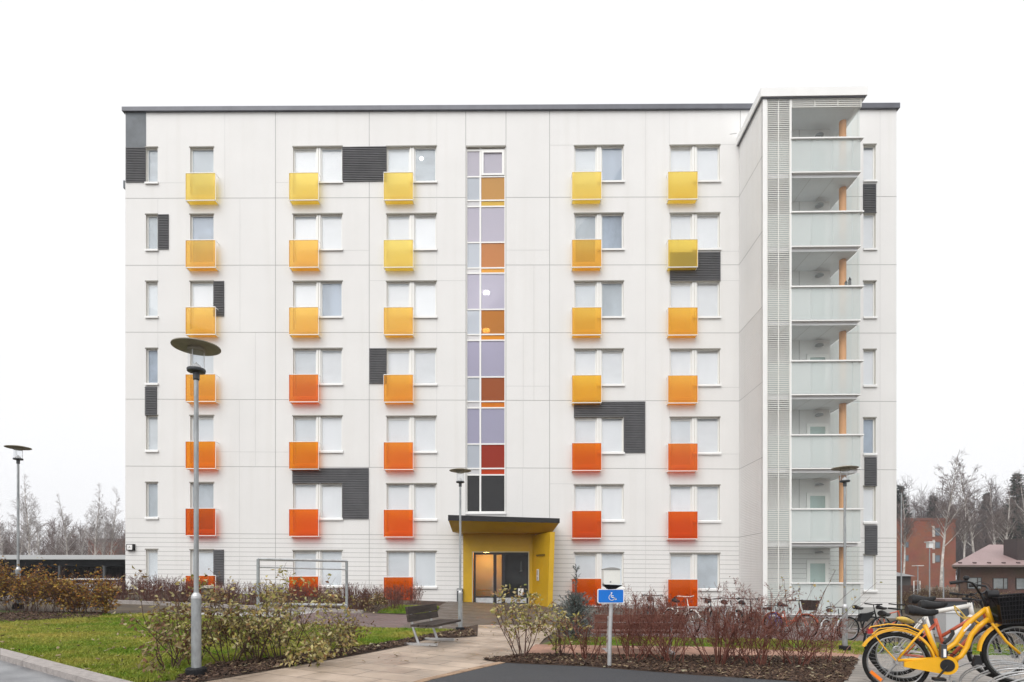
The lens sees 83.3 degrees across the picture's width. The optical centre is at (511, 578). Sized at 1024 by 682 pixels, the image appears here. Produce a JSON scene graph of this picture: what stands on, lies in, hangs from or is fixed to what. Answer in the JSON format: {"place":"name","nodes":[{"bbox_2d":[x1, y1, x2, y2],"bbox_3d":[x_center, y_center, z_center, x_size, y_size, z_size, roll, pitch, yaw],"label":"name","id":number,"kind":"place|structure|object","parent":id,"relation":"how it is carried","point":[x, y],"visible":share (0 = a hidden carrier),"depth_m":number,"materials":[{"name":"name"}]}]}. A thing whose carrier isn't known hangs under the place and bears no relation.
{"place":"outdoors","nodes":[
{"label":"outdoors","id":0,"kind":"place"},
{"bbox_2d":[0,660,73,681],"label":"road","id":1,"kind":"structure","parent":0,"point":[10,672],"depth_m":5.73,"materials":[{"name":"grey asphalt"}]},
{"bbox_2d":[0,610,378,681],"bbox_3d":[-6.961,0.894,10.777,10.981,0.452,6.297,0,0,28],"label":"lawn","id":2,"kind":"structure","parent":0,"point":[2,611],"depth_m":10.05,"materials":[{"name":"plant"}]},
{"bbox_2d":[0,612,174,628],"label":"grass","id":3,"kind":"structure","parent":2,"relation":"on","point":[5,623],"depth_m":11.00,"materials":[{"name":"green plant"}]},
{"bbox_2d":[125,615,232,677],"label":"variegated shrub","id":4,"kind":"object","parent":2,"relation":"on","point":[186,646],"visible":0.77,"depth_m":6.25,"materials":[{"name":"green plant"}]},
{"bbox_2d":[113,566,254,665],"bbox_3d":[-3.720,0.452,6.571,1.142,1.194,1.263,0,0,-2],"label":"variegated shrub","id":5,"kind":"object","parent":2,"relation":"on","point":[169,615],"visible":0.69,"depth_m":6.50,"materials":[{"name":"green plant"}]},
{"bbox_2d":[256,558,347,620],"bbox_3d":[-4.590,0.334,12.783,0.070,1.543,2.174,0,0,41],"label":"carpet rack","id":6,"kind":"object","parent":2,"relation":"on","point":[258,566],"visible":0.77,"depth_m":12.74,"materials":[{"name":"metal"}]},
{"bbox_2d":[138,607,315,616],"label":"path","id":7,"kind":"structure","parent":0,"point":[306,612],"depth_m":14.85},
{"bbox_2d":[176,624,477,681],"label":"bark mulch","id":8,"kind":"object","parent":0,"point":[250,667],"visible":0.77,"depth_m":6.96,"materials":[{"name":"brown wood"}]},
{"bbox_2d":[170,337,220,676],"bbox_3d":[-3.259,-0.672,5.945,0.460,3.523,0.460,0,0,0],"label":"street lamp","id":9,"kind":"object","parent":8,"relation":"on","point":[195,346],"visible":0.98,"depth_m":5.92,"materials":[{"name":"metal"}]},
{"bbox_2d":[165,573,297,663],"bbox_3d":[-3.292,0.499,6.872,1.439,1.125,1.148,0,0,-28],"label":"variegated shrub","id":10,"kind":"object","parent":8,"relation":"on","point":[214,599],"visible":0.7,"depth_m":6.74,"materials":[{"name":"green plant"}]},
{"bbox_2d":[213,579,297,661],"bbox_3d":[-3.089,0.537,6.905,0.860,1.068,1.670,0,0,-41],"label":"variegated shrub","id":11,"kind":"object","parent":8,"relation":"on","point":[252,626],"visible":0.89,"depth_m":6.77,"materials":[{"name":"green plant"}]},
{"bbox_2d":[220,564,337,659],"bbox_3d":[-2.839,0.441,7.156,1.404,1.278,1.310,0,0,-8],"label":"variegated shrub","id":12,"kind":"object","parent":8,"relation":"on","point":[282,629],"visible":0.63,"depth_m":7.09,"materials":[{"name":"green plant"}]},
{"bbox_2d":[279,632,335,666],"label":"variegated shrub","id":13,"kind":"object","parent":8,"relation":"on","point":[315,652],"visible":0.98,"depth_m":6.74,"materials":[{"name":"green plant"}]},
{"bbox_2d":[282,591,377,658],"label":"variegated shrub","id":14,"kind":"object","parent":8,"relation":"on","point":[339,625],"visible":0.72,"depth_m":7.81,"materials":[{"name":"green plant"}]},
{"bbox_2d":[278,620,457,654],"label":"grass","id":15,"kind":"structure","parent":8,"relation":"on","point":[381,634],"depth_m":10.63,"materials":[{"name":"green plant"}]},
{"bbox_2d":[449,468,470,630],"bbox_3d":[-1.067,-0.547,11.875,0.449,3.436,0.449,0,0,0],"label":"street lamp","id":16,"kind":"object","parent":8,"relation":"on","point":[460,592],"visible":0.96,"depth_m":11.85,"materials":[{"name":"metal"}]},
{"bbox_2d":[402,601,616,633],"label":"entrance paving","id":17,"kind":"structure","parent":0,"point":[476,613],"depth_m":17.90,"materials":[{"name":"beige concrete"}]},
{"bbox_2d":[0,584,1023,681],"bbox_3d":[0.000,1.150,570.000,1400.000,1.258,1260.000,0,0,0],"label":"ground","id":18,"kind":"structure","parent":0,"point":[127,608],"depth_m":15.59,"materials":[{"name":"soil"}]},
{"bbox_2d":[4,445,31,608],"bbox_3d":[-11.669,-1.180,13.609,0.513,3.916,0.513,0,0,0],"label":"street lamp","id":19,"kind":"object","parent":18,"relation":"on","point":[18,458],"visible":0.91,"depth_m":13.59,"materials":[{"name":"metal"}]},
{"bbox_2d":[7,476,50,554],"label":"birch tree","id":20,"kind":"object","parent":18,"relation":"on","point":[30,520],"visible":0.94,"depth_m":74.08,"materials":[{"name":"grey plant"}]},
{"bbox_2d":[0,514,124,554],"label":"woodland","id":21,"kind":"object","parent":18,"relation":"on","point":[118,550],"visible":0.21,"depth_m":99.78,"materials":[{"name":"plant"}]},
{"bbox_2d":[0,648,131,681],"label":"kerb","id":22,"kind":"structure","parent":18,"relation":"on","point":[71,673],"depth_m":5.86,"materials":[{"name":"concrete"}]},
{"bbox_2d":[75,484,113,554],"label":"birch tree","id":23,"kind":"object","parent":18,"relation":"on","point":[96,537],"visible":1,"depth_m":73.73,"materials":[{"name":"grey plant"}]},
{"bbox_2d":[203,625,557,681],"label":"footpath","id":24,"kind":"structure","parent":18,"relation":"on","point":[461,653],"depth_m":7.39,"materials":[{"name":"beige concrete"}]},
{"bbox_2d":[404,604,460,645],"bbox_3d":[-1.325,0.762,9.606,0.640,0.625,1.250,0,0,14],"label":"park bench","id":25,"kind":"object","parent":24,"relation":"on","point":[430,611],"visible":0.98,"depth_m":9.45,"materials":[{"name":"wood"}]},
{"bbox_2d":[2,596,987,635],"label":"kerb","id":26,"kind":"structure","parent":18,"relation":"on","point":[251,606],"depth_m":16.43,"materials":[{"name":"stone"}]},
{"bbox_2d":[122,86,899,617],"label":"apartment building","id":27,"kind":"structure","parent":18,"relation":"on","point":[644,348],"depth_m":25.90,"materials":[{"name":"concrete"}]},
{"bbox_2d":[144,481,158,518],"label":"window","id":28,"kind":"structure","parent":27,"relation":"in","point":[152,486],"depth_m":26.30,"materials":[{"name":"white"}]},
{"bbox_2d":[189,146,213,194],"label":"window","id":29,"kind":"structure","parent":27,"relation":"in","point":[202,160],"depth_m":26.26,"materials":[{"name":"white glass"}]},
{"bbox_2d":[189,213,213,261],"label":"window","id":30,"kind":"structure","parent":27,"relation":"in","point":[202,227],"depth_m":26.26,"materials":[{"name":"white glass"}]},
{"bbox_2d":[189,280,213,328],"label":"window","id":31,"kind":"structure","parent":27,"relation":"in","point":[201,293],"depth_m":26.26,"materials":[{"name":"white"}]},
{"bbox_2d":[189,415,213,462],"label":"window","id":32,"kind":"structure","parent":27,"relation":"in","point":[206,422],"depth_m":26.26,"materials":[{"name":"white"}]},
{"bbox_2d":[189,482,213,507],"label":"window","id":33,"kind":"structure","parent":27,"relation":"in","point":[206,489],"depth_m":26.26,"materials":[{"name":"white glass"}]},
{"bbox_2d":[189,549,213,574],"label":"window","id":34,"kind":"structure","parent":27,"relation":"in","point":[205,555],"depth_m":26.26,"materials":[{"name":"white glass"}]},
{"bbox_2d":[191,354,213,395],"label":"window","id":35,"kind":"structure","parent":27,"relation":"in","point":[206,382],"depth_m":26.26,"materials":[{"name":"white"}]},
{"bbox_2d":[292,145,342,194],"bbox_3d":[-8.780,-18.446,26.082,2.311,2.204,0.225,0,0,1],"label":"window","id":36,"kind":"structure","parent":27,"relation":"in","point":[325,161],"depth_m":26.17,"materials":[{"name":"white glass"}]},
{"bbox_2d":[292,213,342,261],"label":"window","id":37,"kind":"structure","parent":27,"relation":"in","point":[325,228],"depth_m":26.17,"materials":[{"name":"white glass"}]},
{"bbox_2d":[292,280,342,329],"bbox_3d":[-8.780,-12.362,26.082,2.311,2.204,0.225,0,0,1],"label":"window","id":38,"kind":"structure","parent":27,"relation":"in","point":[327,296],"depth_m":26.17,"materials":[{"name":"white glass"}]},
{"bbox_2d":[292,347,342,396],"bbox_3d":[-8.780,-9.320,26.082,2.311,2.204,0.225,0,0,1],"label":"window","id":39,"kind":"structure","parent":27,"relation":"in","point":[327,362],"depth_m":26.17,"materials":[{"name":"white glass"}]},
{"bbox_2d":[292,415,342,463],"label":"window","id":40,"kind":"structure","parent":27,"relation":"in","point":[325,430],"depth_m":26.17,"materials":[{"name":"white glass"}]},
{"bbox_2d":[292,550,342,587],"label":"window","id":41,"kind":"structure","parent":27,"relation":"in","point":[336,575],"depth_m":26.17,"materials":[{"name":"white glass"}]},
{"bbox_2d":[294,483,342,519],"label":"window","id":42,"kind":"structure","parent":27,"relation":"in","point":[327,498],"depth_m":26.17,"materials":[{"name":"white glass"}]},
{"bbox_2d":[386,145,436,194],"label":"window","id":43,"kind":"structure","parent":27,"relation":"in","point":[398,159],"depth_m":26.10,"materials":[{"name":"white glass"}]},
{"bbox_2d":[386,212,436,261],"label":"window","id":44,"kind":"structure","parent":27,"relation":"in","point":[419,228],"depth_m":26.10,"materials":[{"name":"white glass"}]},
{"bbox_2d":[386,280,436,329],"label":"window","id":45,"kind":"structure","parent":27,"relation":"in","point":[419,295],"depth_m":26.10,"materials":[{"name":"white glass"}]},
{"bbox_2d":[386,348,436,396],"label":"window","id":46,"kind":"structure","parent":27,"relation":"in","point":[419,363],"depth_m":26.10,"materials":[{"name":"white glass"}]},
{"bbox_2d":[386,415,436,463],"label":"window","id":47,"kind":"structure","parent":27,"relation":"in","point":[400,430],"depth_m":26.10,"materials":[{"name":"white glass"}]},
{"bbox_2d":[386,483,436,520],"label":"window","id":48,"kind":"structure","parent":27,"relation":"in","point":[419,497],"depth_m":26.10,"materials":[{"name":"white glass"}]},
{"bbox_2d":[386,550,436,588],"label":"window","id":49,"kind":"structure","parent":27,"relation":"in","point":[419,564],"depth_m":26.10,"materials":[{"name":"white glass"}]},
{"bbox_2d":[466,145,505,513],"bbox_3d":[-1.176,-11.172,25.959,1.814,16.588,0.200,0,0,1],"label":"stair window","id":50,"kind":"structure","parent":27,"relation":"in","point":[485,167],"depth_m":26.00,"materials":[{"name":"purple"}]},
{"bbox_2d":[472,551,528,603],"bbox_3d":[-0.512,0.022,25.943,2.568,2.455,0.172,0,0,1],"label":"entrance door","id":51,"kind":"structure","parent":27,"relation":"in","point":[485,599],"depth_m":25.95,"materials":[{"name":"black glass"}]},
{"bbox_2d":[574,144,624,193],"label":"window","id":52,"kind":"structure","parent":27,"relation":"in","point":[607,160],"depth_m":25.96,"materials":[{"name":"white glass"}]},
{"bbox_2d":[574,212,624,261],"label":"window","id":53,"kind":"structure","parent":27,"relation":"in","point":[608,228],"depth_m":25.96,"materials":[{"name":"white glass"}]},
{"bbox_2d":[574,280,624,329],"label":"window","id":54,"kind":"structure","parent":27,"relation":"in","point":[608,296],"depth_m":25.96,"materials":[{"name":"white glass"}]},
{"bbox_2d":[574,348,624,397],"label":"window","id":55,"kind":"structure","parent":27,"relation":"in","point":[607,363],"depth_m":25.96,"materials":[{"name":"white glass"}]},
{"bbox_2d":[574,417,624,453],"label":"window","id":56,"kind":"structure","parent":27,"relation":"in","point":[608,431],"depth_m":25.96,"materials":[{"name":"white glass"}]},
{"bbox_2d":[574,484,624,521],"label":"window","id":57,"kind":"structure","parent":27,"relation":"in","point":[607,498],"depth_m":25.96,"materials":[{"name":"white glass"}]},
{"bbox_2d":[574,552,624,588],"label":"window","id":58,"kind":"structure","parent":27,"relation":"in","point":[591,564],"depth_m":25.96,"materials":[{"name":"white glass"}]},
{"bbox_2d":[669,144,720,193],"bbox_3d":[8.193,-18.302,25.802,2.287,2.203,0.225,0,0,1],"label":"window","id":59,"kind":"structure","parent":27,"relation":"in","point":[681,158],"depth_m":25.89,"materials":[{"name":"white glass"}]},
{"bbox_2d":[669,212,720,251],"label":"window","id":60,"kind":"structure","parent":27,"relation":"in","point":[681,226],"depth_m":25.89,"materials":[{"name":"white glass"}]},
{"bbox_2d":[669,280,720,329],"bbox_3d":[8.193,-12.222,25.802,2.287,2.203,0.225,0,0,1],"label":"window","id":61,"kind":"structure","parent":27,"relation":"in","point":[706,293],"depth_m":25.89,"materials":[{"name":"white glass"}]},
{"bbox_2d":[669,348,720,397],"bbox_3d":[8.193,-9.182,25.802,2.287,2.203,0.225,0,0,1],"label":"window","id":62,"kind":"structure","parent":27,"relation":"in","point":[681,361],"depth_m":25.89,"materials":[{"name":"white glass"}]},
{"bbox_2d":[669,416,720,465],"bbox_3d":[8.193,-6.141,25.802,2.287,2.203,0.225,0,0,1],"label":"window","id":63,"kind":"structure","parent":27,"relation":"in","point":[681,429],"depth_m":25.89,"materials":[{"name":"white glass"}]},
{"bbox_2d":[669,484,720,522],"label":"window","id":64,"kind":"structure","parent":27,"relation":"in","point":[681,497],"depth_m":25.89,"materials":[{"name":"white glass"}]},
{"bbox_2d":[669,552,720,590],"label":"window","id":65,"kind":"structure","parent":27,"relation":"in","point":[681,563],"depth_m":25.89,"materials":[{"name":"white glass"}]},
{"bbox_2d":[806,560,828,581],"bbox_3d":[13.132,0.280,24.757,0.921,2.120,0.046,0,0,1],"label":"balcony door","id":66,"kind":"structure","parent":27,"relation":"in","point":[818,570],"depth_m":24.75,"materials":[{"name":"white glass"}]},
{"bbox_2d":[863,143,877,181],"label":"window","id":67,"kind":"structure","parent":27,"relation":"in","point":[868,151],"depth_m":25.77,"materials":[{"name":"white"}]},
{"bbox_2d":[863,348,877,386],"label":"window","id":68,"kind":"structure","parent":27,"relation":"in","point":[868,353],"depth_m":25.77,"materials":[{"name":"white glass"}]},
{"bbox_2d":[426,663,794,681],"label":"asphalt yard","id":69,"kind":"structure","parent":18,"relation":"on","point":[509,672],"depth_m":6.83,"materials":[{"name":"grey asphalt"}]},
{"bbox_2d":[482,652,858,681],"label":"bark mulch","id":70,"kind":"object","parent":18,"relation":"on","point":[743,665],"visible":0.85,"depth_m":7.94,"materials":[{"name":"brown wood"}]},
{"bbox_2d":[490,584,559,657],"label":"variegated shrub","id":71,"kind":"object","parent":70,"relation":"on","point":[526,622],"visible":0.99,"depth_m":8.12,"materials":[{"name":"green plant"}]},
{"bbox_2d":[523,604,591,656],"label":"variegated shrub","id":72,"kind":"object","parent":70,"relation":"on","point":[555,637],"visible":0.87,"depth_m":8.39,"materials":[{"name":"green plant"}]},
{"bbox_2d":[548,611,615,658],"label":"red twig shrub","id":73,"kind":"object","parent":70,"relation":"on","point":[584,644],"visible":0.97,"depth_m":8.18,"materials":[{"name":"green plant"}]},
{"bbox_2d":[597,567,623,666],"bbox_3d":[1.297,0.577,7.607,0.351,1.442,0.200,0,0,0],"label":"parking post","id":74,"kind":"object","parent":70,"relation":"on","point":[610,594],"visible":0.99,"depth_m":7.56,"materials":[{"name":"metal"}]},
{"bbox_2d":[599,593,694,660],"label":"red twig shrub","id":75,"kind":"object","parent":70,"relation":"on","point":[624,635],"visible":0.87,"depth_m":8.22,"materials":[{"name":"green plant"}]},
{"bbox_2d":[617,585,689,656],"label":"red twig shrub","id":76,"kind":"object","parent":70,"relation":"on","point":[640,640],"visible":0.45,"depth_m":8.83,"materials":[{"name":"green plant"}]},
{"bbox_2d":[619,583,723,662],"bbox_3d":[2.308,0.669,8.214,1.421,1.206,1.313,0,0,0],"label":"red twig shrub","id":77,"kind":"object","parent":70,"relation":"on","point":[668,645],"visible":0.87,"depth_m":8.23,"materials":[{"name":"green plant"}]},
{"bbox_2d":[674,581,779,664],"bbox_3d":[2.968,0.663,8.195,1.219,1.264,1.334,0,0,-33],"label":"red twig shrub","id":78,"kind":"object","parent":70,"relation":"on","point":[716,635],"visible":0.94,"depth_m":8.06,"materials":[{"name":"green plant"}]},
{"bbox_2d":[695,576,827,665],"bbox_3d":[3.425,0.640,8.225,1.531,1.351,1.387,0,0,0],"label":"red twig shrub","id":79,"kind":"object","parent":70,"relation":"on","point":[763,632],"visible":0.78,"depth_m":8.21,"materials":[{"name":"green plant"}]},
{"bbox_2d":[747,590,846,665],"bbox_3d":[4.137,0.748,8.381,1.433,1.181,1.221,0,0,19],"label":"red twig shrub","id":80,"kind":"object","parent":70,"relation":"on","point":[817,648],"visible":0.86,"depth_m":8.40,"materials":[{"name":"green plant"}]},
{"bbox_2d":[772,610,878,662],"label":"red twig shrub","id":81,"kind":"object","parent":70,"relation":"on","point":[832,638],"visible":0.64,"depth_m":8.91,"materials":[{"name":"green plant"}]},
{"bbox_2d":[897,510,956,587],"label":"brick apartment block","id":82,"kind":"structure","parent":18,"relation":"on","point":[917,551],"depth_m":104.00,"materials":[{"name":"brown brick"}]},
{"bbox_2d":[844,654,1023,681],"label":"bike pad","id":83,"kind":"object","parent":18,"relation":"on","point":[858,674],"visible":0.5,"depth_m":8.22,"materials":[{"name":"grey concrete"}]},
{"bbox_2d":[862,576,1023,681],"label":"bicycle","id":84,"kind":"object","parent":83,"relation":"on","point":[1005,611],"visible":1,"depth_m":6.46,"materials":[{"name":"metal"}]},
{"bbox_2d":[867,592,1023,676],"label":"bicycle","id":85,"kind":"object","parent":83,"relation":"on","point":[913,599],"visible":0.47,"depth_m":7.57,"materials":[{"name":"metal"}]},
{"bbox_2d":[871,597,1023,681],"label":"bicycle","id":86,"kind":"object","parent":83,"relation":"on","point":[926,604],"visible":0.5,"depth_m":7.06,"materials":[{"name":"metal"}]},
{"bbox_2d":[949,659,1023,681],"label":"bike rack","id":87,"kind":"object","parent":83,"relation":"on","point":[974,679],"visible":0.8,"depth_m":6.57,"materials":[{"name":"metal"}]},
{"bbox_2d":[897,474,1021,584],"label":"woodland","id":88,"kind":"object","parent":18,"relation":"on","point":[918,513],"visible":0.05,"depth_m":127.19,"materials":[{"name":"plant"}]},
{"bbox_2d":[949,480,980,558],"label":"birch tree","id":89,"kind":"object","parent":18,"relation":"on","point":[964,523],"visible":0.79,"depth_m":81.64,"materials":[{"name":"grey plant"}]},
{"bbox_2d":[935,456,995,553],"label":"birch tree","id":90,"kind":"object","parent":18,"relation":"on","point":[972,532],"visible":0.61,"depth_m":84.06,"materials":[{"name":"grey plant"}]},
{"bbox_2d":[952,538,1023,597],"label":"brick house","id":91,"kind":"structure","parent":18,"relation":"on","point":[1000,568],"depth_m":50.00,"materials":[{"name":"brown brick"}]},
{"bbox_2d":[985,477,1022,541],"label":"birch tree","id":92,"kind":"object","parent":18,"relation":"on","point":[1008,519],"visible":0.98,"depth_m":77.83,"materials":[{"name":"grey plant"}]},
{"bbox_2d":[995,470,1023,544],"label":"spruce tree","id":93,"kind":"object","parent":18,"relation":"on","point":[1014,486],"visible":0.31,"depth_m":104.70,"materials":[{"name":"green plant"}]},
{"bbox_2d":[0,0,1023,555],"label":"sky","id":94,"kind":"structure","parent":0,"point":[954,69],"materials":[{"name":"white"}]},
{"bbox_2d":[282,612,896,641],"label":"path","id":95,"kind":"structure","parent":0,"point":[390,620],"depth_m":14.05,"materials":[{"name":"grey concrete"}]},
{"bbox_2d":[526,644,861,657],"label":"pink paving","id":96,"kind":"structure","parent":0,"point":[540,648],"depth_m":9.79,"materials":[{"name":"concrete"}]},
{"bbox_2d":[591,614,684,653],"bbox_3d":[2.050,0.893,9.430,1.450,0.625,0.640,0,0,0],"label":"park bench","id":97,"kind":"object","parent":96,"relation":"on","point":[603,622],"visible":0.39,"depth_m":9.25,"materials":[{"name":"wood"}]},
{"bbox_2d":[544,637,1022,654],"bbox_3d":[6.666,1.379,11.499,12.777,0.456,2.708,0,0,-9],"label":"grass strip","id":98,"kind":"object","parent":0,"point":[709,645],"depth_m":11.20,"materials":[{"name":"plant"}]},
{"bbox_2d":[550,564,598,640],"bbox_3d":[1.212,0.503,10.907,1.049,1.585,1.250,0,0,12],"label":"blue spruce","id":99,"kind":"object","parent":98,"relation":"on","point":[573,605],"visible":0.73,"depth_m":10.85,"materials":[{"name":"green plant"}]},
{"bbox_2d":[831,465,858,650],"bbox_3d":[6.300,-0.344,10.903,0.467,3.573,0.467,0,0,0],"label":"street lamp","id":100,"kind":"object","parent":98,"relation":"on","point":[844,481],"visible":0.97,"depth_m":10.88,"materials":[{"name":"metal"}]},
{"bbox_2d":[549,636,1023,654],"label":"grass","id":101,"kind":"structure","parent":0,"point":[857,646],"depth_m":11.33,"materials":[{"name":"green plant"}]},
{"bbox_2d":[897,595,982,611],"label":"meadow","id":102,"kind":"structure","parent":0,"point":[977,609],"depth_m":33.78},
{"bbox_2d":[897,484,922,573],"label":"birch tree","id":103,"kind":"object","parent":102,"relation":"on","point":[906,530],"visible":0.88,"depth_m":71.76,"materials":[{"name":"grey plant"}]},
{"bbox_2d":[916,448,987,586],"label":"birch tree","id":104,"kind":"object","parent":102,"relation":"on","point":[948,508],"visible":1,"depth_m":73.75,"materials":[{"name":"grey plant"}]},
{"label":"mulch bed soil","id":105,"kind":"structure","parent":0,"visible":0},
{"bbox_2d":[0,560,59,611],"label":"orange bush","id":106,"kind":"object","parent":105,"relation":"on","point":[2,584],"visible":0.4,"depth_m":12.72,"materials":[{"name":"brown plant"}]},
{"bbox_2d":[0,557,83,611],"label":"orange bush","id":107,"kind":"object","parent":105,"relation":"on","point":[33,590],"visible":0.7,"depth_m":12.33,"materials":[{"name":"brown plant"}]},
{"bbox_2d":[0,611,103,621],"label":"bark mulch","id":108,"kind":"object","parent":105,"relation":"on","point":[36,615],"visible":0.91,"depth_m":11.66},
{"bbox_2d":[38,564,121,612],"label":"orange bush","id":109,"kind":"object","parent":105,"relation":"on","point":[68,599],"visible":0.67,"depth_m":12.59,"materials":[{"name":"brown plant"}]},
{"bbox_2d":[48,577,121,614],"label":"orange bush","id":110,"kind":"object","parent":105,"relation":"on","point":[104,602],"visible":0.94,"depth_m":12.49,"materials":[{"name":"brown plant"}]},
{"label":"meadow","id":111,"kind":"structure","parent":0,"visible":0},
{"bbox_2d":[0,555,124,583],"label":"carport","id":112,"kind":"object","parent":111,"relation":"on","point":[112,565],"visible":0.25,"depth_m":48.10,"materials":[{"name":"grey"}]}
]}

